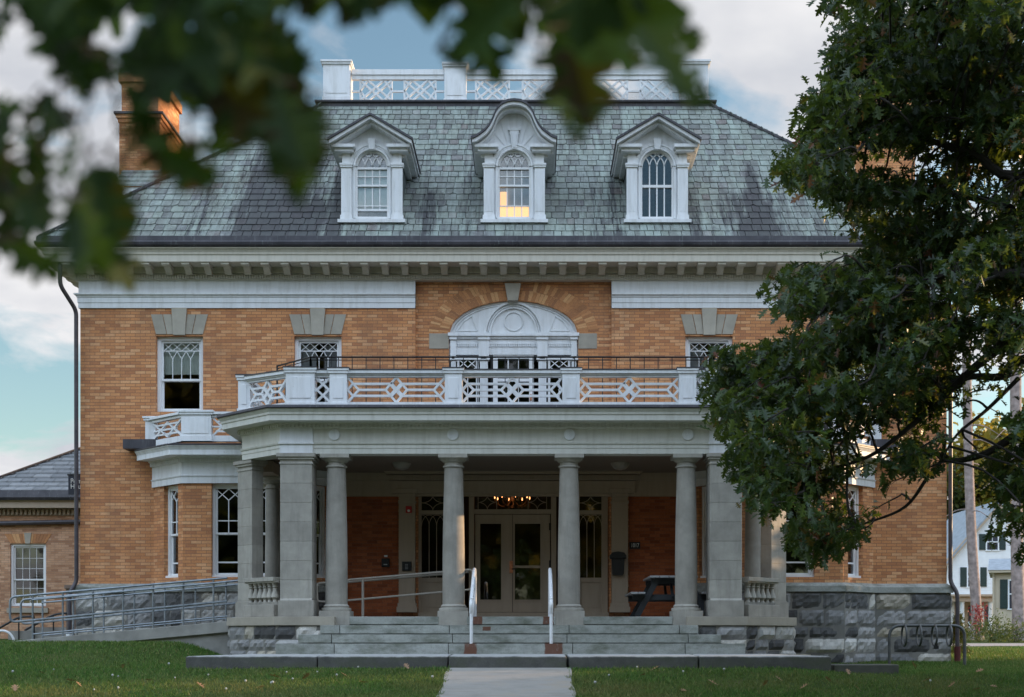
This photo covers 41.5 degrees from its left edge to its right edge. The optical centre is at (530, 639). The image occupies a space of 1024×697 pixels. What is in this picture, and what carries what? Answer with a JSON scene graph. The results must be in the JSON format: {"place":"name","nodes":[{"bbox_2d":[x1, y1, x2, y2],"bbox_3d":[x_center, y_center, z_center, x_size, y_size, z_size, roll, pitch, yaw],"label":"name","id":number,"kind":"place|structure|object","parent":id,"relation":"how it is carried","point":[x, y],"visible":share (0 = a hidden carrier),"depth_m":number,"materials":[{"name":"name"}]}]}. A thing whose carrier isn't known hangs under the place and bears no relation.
{"place":"outdoors","nodes":[
{"label":"outdoors","id":0,"kind":"place"},
{"bbox_2d":[436,668,575,696],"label":"path","id":1,"kind":"structure","parent":0,"point":[507,682],"depth_m":21.77,"materials":[{"name":"concrete"}]},
{"bbox_2d":[0,632,1023,696],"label":"ground","id":2,"kind":"structure","parent":0,"point":[385,673],"depth_m":22.29,"materials":[{"name":"green plant"}]},
{"bbox_2d":[0,630,14,640],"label":"bike hoop","id":3,"kind":"object","parent":2,"relation":"on","point":[9,633],"visible":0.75,"depth_m":31.05,"materials":[{"name":"silver metal"}]},
{"bbox_2d":[0,585,75,639],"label":"entry stair","id":4,"kind":"object","parent":2,"relation":"on","point":[26,634],"visible":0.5,"depth_m":36.57,"materials":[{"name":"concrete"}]},
{"bbox_2d":[0,447,79,638],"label":"brick annex","id":5,"kind":"object","parent":2,"relation":"on","point":[36,528],"visible":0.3,"depth_m":41.07,"materials":[{"name":"brick"}]},
{"bbox_2d":[11,544,45,605],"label":"window","id":6,"kind":"structure","parent":5,"relation":"in","point":[13,546],"depth_m":41.18,"materials":[{"name":"paint"}]},
{"bbox_2d":[9,577,237,654],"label":"wheelchair ramp","id":7,"kind":"structure","parent":2,"relation":"on","point":[213,636],"depth_m":26.82,"materials":[{"name":"concrete"}]},
{"bbox_2d":[186,654,324,668],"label":"stone slab","id":8,"kind":"structure","parent":2,"relation":"on","point":[241,661],"depth_m":23.39,"materials":[{"name":"stone"}]},
{"bbox_2d":[0,0,715,294],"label":"oak tree","id":9,"kind":"object","parent":2,"relation":"on","point":[238,77],"visible":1,"depth_m":1.13,"materials":[{"name":"green plant"}]},
{"bbox_2d":[318,654,450,667],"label":"stone slab","id":10,"kind":"structure","parent":2,"relation":"on","point":[377,660],"depth_m":23.39,"materials":[{"name":"stone"}]},
{"bbox_2d":[449,654,565,667],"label":"stone slab","id":11,"kind":"structure","parent":2,"relation":"on","point":[507,660],"depth_m":23.33,"materials":[{"name":"stone"}]},
{"bbox_2d":[34,59,985,663],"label":"brick house","id":12,"kind":"structure","parent":2,"relation":"on","point":[450,315],"depth_m":28.95,"materials":[{"name":"brick"}]},
{"bbox_2d":[67,474,79,494],"bbox_3d":[-10.120,-3.520,30.670,0.780,0.465,0.060,0,0,0],"label":"hanging sign","id":13,"kind":"object","parent":12,"relation":"attached to","point":[70,484],"visible":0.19,"depth_m":30.65,"materials":[{"name":"black metal"}]},
{"bbox_2d":[157,337,202,411],"bbox_3d":[-7.555,-5.690,29.243,1.010,1.680,0.245,0,0,0],"label":"window","id":14,"kind":"structure","parent":12,"relation":"in","point":[181,356],"depth_m":29.24,"materials":[{"name":"paint"}]},
{"bbox_2d":[295,337,341,401],"bbox_3d":[-4.580,-5.690,29.267,1.020,1.680,0.293,0,0,0],"label":"window","id":15,"kind":"structure","parent":12,"relation":"in","point":[310,350],"depth_m":29.24,"materials":[{"name":"paint"}]},
{"bbox_2d":[317,582,324,602],"bbox_3d":[-4.300,-0.821,28.170,0.343,0.793,0.044,0,0,0],"label":"rail end loop","id":16,"kind":"object","parent":12,"relation":"on","point":[320,601],"visible":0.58,"depth_m":28.15,"materials":[{"name":"grey metal"}]},
{"bbox_2d":[382,558,389,566],"bbox_3d":[-3.116,-1.646,29.021,0.170,0.187,0.074,0,0,0],"label":"card box","id":17,"kind":"object","parent":12,"relation":"attached to","point":[385,562],"visible":1,"depth_m":28.99,"materials":[{"name":"black plastic"}]},
{"bbox_2d":[402,562,411,570],"bbox_3d":[-2.652,-1.567,28.907,0.200,0.197,0.066,0,0,0],"label":"keypad","id":18,"kind":"object","parent":12,"relation":"attached to","point":[406,566],"visible":1,"depth_m":28.88,"materials":[{"name":"black plastic"}]},
{"bbox_2d":[406,506,411,512],"bbox_3d":[-2.608,-2.778,28.905,0.130,0.142,0.070,0,0,0],"label":"fire alarm","id":19,"kind":"object","parent":12,"relation":"attached to","point":[408,509],"visible":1,"depth_m":28.88,"materials":[{"name":"red plastic"}]},
{"bbox_2d":[348,569,471,616],"bbox_3d":[-2.465,-0.931,27.497,2.622,1.015,0.146,0,0,0],"label":"porch handrail","id":20,"kind":"object","parent":12,"relation":"on","point":[362,580],"visible":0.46,"depth_m":27.43,"materials":[{"name":"grey metal"}]},
{"bbox_2d":[469,568,476,643],"bbox_3d":[-1.080,-0.649,25.310,0.072,1.457,1.688,0,0,0],"label":"stair rail","id":21,"kind":"object","parent":12,"relation":"on","point":[473,603],"visible":0.94,"depth_m":25.06,"materials":[{"name":"silver metal"}]},
{"bbox_2d":[475,515,511,611],"bbox_3d":[-0.798,-1.644,29.199,0.804,2.108,0.062,0,0,0],"label":"door","id":22,"kind":"structure","parent":12,"relation":"in","point":[505,604],"depth_m":29.18,"materials":[{"name":"beige paint"}]},
{"bbox_2d":[494,497,529,508],"bbox_3d":[-0.414,-3.296,30.370,0.767,0.820,0.767,0,0,-34],"label":"chandelier","id":23,"kind":"object","parent":12,"relation":"hanging from","point":[512,501],"visible":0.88,"depth_m":30.32,"materials":[{"name":"brown metal"}]},
{"bbox_2d":[448,302,578,401],"bbox_3d":[-0.369,-5.788,29.245,2.830,3.076,0.250,0,0,0],"label":"arched window","id":24,"kind":"structure","parent":12,"relation":"in","point":[499,328],"depth_m":29.25,"materials":[{"name":"white paint"}]},
{"bbox_2d":[509,515,550,611],"bbox_3d":[-0.008,-1.644,29.173,0.897,2.108,0.114,0,0,0],"label":"door","id":25,"kind":"structure","parent":12,"relation":"in","point":[541,605],"depth_m":29.18,"materials":[{"name":"beige paint"}]},
{"bbox_2d":[548,568,552,643],"bbox_3d":[0.372,-0.649,25.310,0.072,1.457,1.688,0,0,0],"label":"stair rail","id":26,"kind":"object","parent":12,"relation":"on","point":[550,600],"visible":0.98,"depth_m":24.63,"materials":[{"name":"silver metal"}]},
{"bbox_2d":[609,551,626,574],"bbox_3d":[1.863,-1.622,28.845,0.359,0.504,0.170,0,0,0],"label":"mailbox","id":27,"kind":"object","parent":12,"relation":"attached to","point":[617,560],"visible":1,"depth_m":28.80,"materials":[{"name":"black plastic"}]},
{"bbox_2d":[630,542,639,548],"bbox_3d":[2.241,-2.021,29.044,0.230,0.150,0.029,0,0,0],"label":"house number","id":28,"kind":"object","parent":12,"relation":"attached to","point":[634,545],"visible":1,"depth_m":29.04,"materials":[{"name":"black plastic"}]},
{"bbox_2d":[625,576,705,616],"bbox_3d":[2.789,-0.837,27.239,1.676,0.818,1.838,0,0,0],"label":"picnic table","id":29,"kind":"object","parent":12,"relation":"on","point":[644,597],"visible":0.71,"depth_m":26.58,"materials":[{"name":"grey wood"}]},
{"bbox_2d":[685,337,731,401],"bbox_3d":[3.840,-5.690,29.263,1.020,1.680,0.286,0,0,0],"label":"window","id":30,"kind":"structure","parent":12,"relation":"in","point":[692,350],"depth_m":29.22,"materials":[{"name":"paint"}]},
{"bbox_2d":[848,363,868,404],"bbox_3d":[6.815,-5.690,29.243,1.010,1.680,0.245,0,0,0],"label":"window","id":31,"kind":"structure","parent":12,"relation":"in","point":[862,363],"depth_m":29.35,"materials":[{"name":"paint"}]},
{"bbox_2d":[567,654,697,668],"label":"stone slab","id":32,"kind":"structure","parent":2,"relation":"on","point":[619,660],"depth_m":23.39,"materials":[{"name":"stone"}]},
{"bbox_2d":[693,654,830,670],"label":"stone slab","id":33,"kind":"structure","parent":2,"relation":"on","point":[763,660],"depth_m":23.39,"materials":[{"name":"stone"}]},
{"bbox_2d":[695,0,1023,571],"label":"oak tree","id":34,"kind":"object","parent":2,"relation":"on","point":[889,333],"visible":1,"depth_m":17.04,"materials":[{"name":"green plant"}]},
{"bbox_2d":[831,664,898,673],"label":"stone slab","id":35,"kind":"structure","parent":2,"relation":"on","point":[876,668],"depth_m":23.47,"materials":[{"name":"stone"}]},
{"bbox_2d":[888,624,965,664],"bbox_3d":[8.058,0.169,27.470,1.592,0.963,0.443,0,0,0],"label":"bike rack","id":36,"kind":"object","parent":2,"relation":"on","point":[947,626],"visible":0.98,"depth_m":27.44,"materials":[{"name":"metal"}]},
{"bbox_2d":[951,611,971,653],"bbox_3d":[12.020,-0.141,38.059,0.871,1.342,0.673,0,0,-34],"label":"evergreen sapling","id":37,"kind":"object","parent":2,"relation":"on","point":[961,633],"visible":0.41,"depth_m":37.99,"materials":[{"name":"green plant"}]},
{"bbox_2d":[947,455,981,519],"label":"green tree","id":38,"kind":"object","parent":2,"relation":"on","point":[958,501],"visible":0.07,"depth_m":124.45,"materials":[{"name":"brown plant"}]},
{"bbox_2d":[951,615,998,641],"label":"shrub","id":39,"kind":"object","parent":2,"relation":"on","point":[978,631],"visible":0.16,"depth_m":69.03,"materials":[{"name":"green plant"}]},
{"bbox_2d":[947,410,1007,508],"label":"autumn tree","id":40,"kind":"object","parent":2,"relation":"on","point":[977,443],"visible":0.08,"depth_m":128.27,"materials":[{"name":"green plant"}]},
{"bbox_2d":[968,602,988,639],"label":"shrub","id":41,"kind":"object","parent":2,"relation":"on","point":[979,612],"visible":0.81,"depth_m":70.04,"materials":[{"name":"red plant"}]},
{"bbox_2d":[947,178,1021,639],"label":"pine tree","id":42,"kind":"object","parent":2,"relation":"on","point":[973,568],"visible":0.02,"depth_m":73.84,"materials":[{"name":"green plant"}]},
{"bbox_2d":[947,502,1023,631],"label":"white house","id":43,"kind":"structure","parent":2,"relation":"on","point":[1002,550],"depth_m":104.07,"materials":[{"name":"beige paint"}]},
{"bbox_2d":[960,567,986,587],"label":"window","id":44,"kind":"structure","parent":43,"relation":"in","point":[964,578],"depth_m":104.01,"materials":[{"name":"wood"}]},
{"bbox_2d":[979,534,1005,550],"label":"window","id":45,"kind":"structure","parent":43,"relation":"in","point":[1001,545],"depth_m":104.01,"materials":[{"name":"wood"}]},
{"bbox_2d":[950,183,1023,639],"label":"pine tree","id":46,"kind":"object","parent":2,"relation":"on","point":[1017,582],"visible":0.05,"depth_m":71.80,"materials":[{"name":"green plant"}]},
{"bbox_2d":[955,397,1023,506],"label":"autumn tree","id":47,"kind":"object","parent":2,"relation":"on","point":[992,436],"visible":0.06,"depth_m":120.38,"materials":[{"name":"green plant"}]},
{"bbox_2d":[961,608,1023,641],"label":"shrub","id":48,"kind":"object","parent":2,"relation":"on","point":[996,623],"visible":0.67,"depth_m":68.08,"materials":[{"name":"green plant"}]},
{"bbox_2d":[972,614,1023,642],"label":"shrub","id":49,"kind":"object","parent":2,"relation":"on","point":[1016,636],"visible":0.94,"depth_m":66.98,"materials":[{"name":"green plant"}]},
{"bbox_2d":[988,559,1011,633],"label":"tan house","id":50,"kind":"structure","parent":2,"relation":"on","point":[999,570],"depth_m":90.92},
{"bbox_2d":[1000,579,1011,609],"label":"window","id":51,"kind":"structure","parent":50,"relation":"in","point":[1005,584],"depth_m":90.74,"materials":[{"name":"wood"}]},
{"bbox_2d":[0,0,1023,498],"label":"sky","id":52,"kind":"structure","parent":0,"point":[759,52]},
{"bbox_2d":[951,643,1023,645],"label":"road","id":53,"kind":"structure","parent":0,"point":[996,644],"depth_m":60.28,"materials":[{"name":"grey asphalt"}]}
]}

